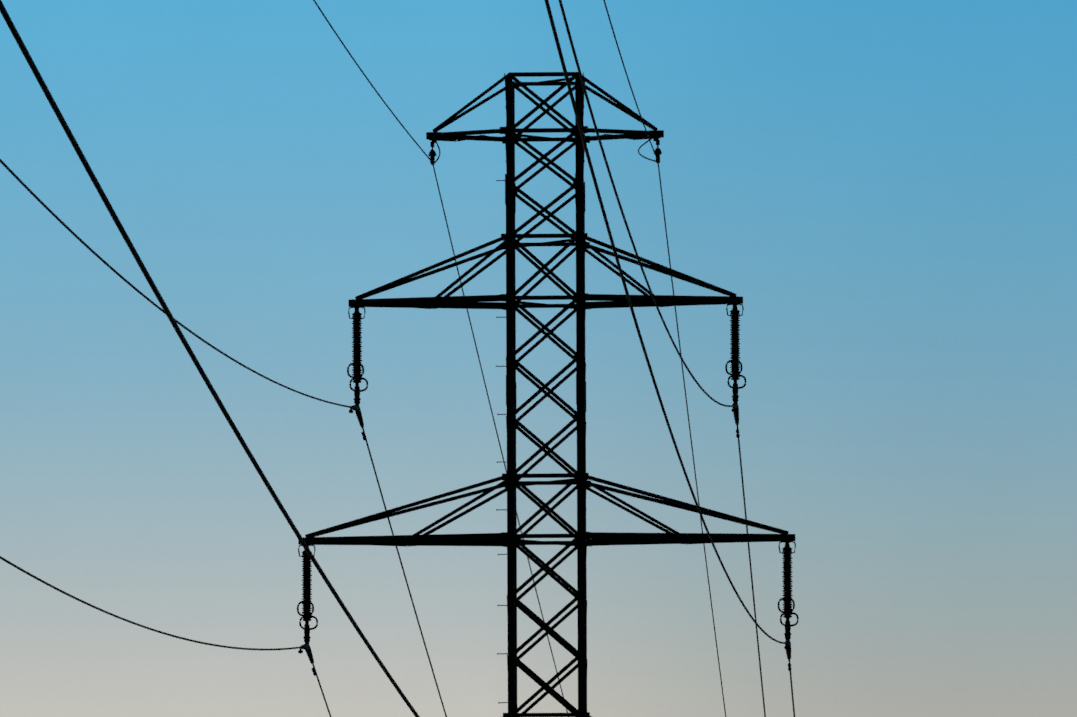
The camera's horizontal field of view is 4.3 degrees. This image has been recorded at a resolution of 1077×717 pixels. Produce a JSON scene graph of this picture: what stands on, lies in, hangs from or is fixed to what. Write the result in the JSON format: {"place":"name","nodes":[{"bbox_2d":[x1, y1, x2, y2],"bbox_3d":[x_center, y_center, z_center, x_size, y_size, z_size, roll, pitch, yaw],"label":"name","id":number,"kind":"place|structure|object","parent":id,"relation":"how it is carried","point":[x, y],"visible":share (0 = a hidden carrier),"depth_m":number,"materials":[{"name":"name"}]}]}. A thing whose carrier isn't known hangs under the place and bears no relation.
{"place":"outdoors","nodes":[
{"label":"outdoors","id":0,"kind":"place"},
{"bbox_2d":[0,0,1076,716],"label":"sky","id":1,"kind":"structure","parent":0,"point":[886,190],"materials":[{"name":"blue"}]},
{"bbox_3d":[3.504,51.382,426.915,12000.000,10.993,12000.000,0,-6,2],"label":"ground","id":2,"kind":"structure","parent":0,"visible":0},
{"bbox_2d":[297,72,798,716],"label":"pylon","id":3,"kind":"object","parent":2,"relation":"on","point":[511,540],"visible":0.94,"depth_m":331.35,"materials":[{"name":"metal"}]},
{"bbox_2d":[0,0,794,716],"bbox_3d":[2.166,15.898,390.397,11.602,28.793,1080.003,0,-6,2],"label":"conductors","id":4,"kind":"object","parent":3,"relation":"attached to","point":[168,312],"visible":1,"depth_m":205.35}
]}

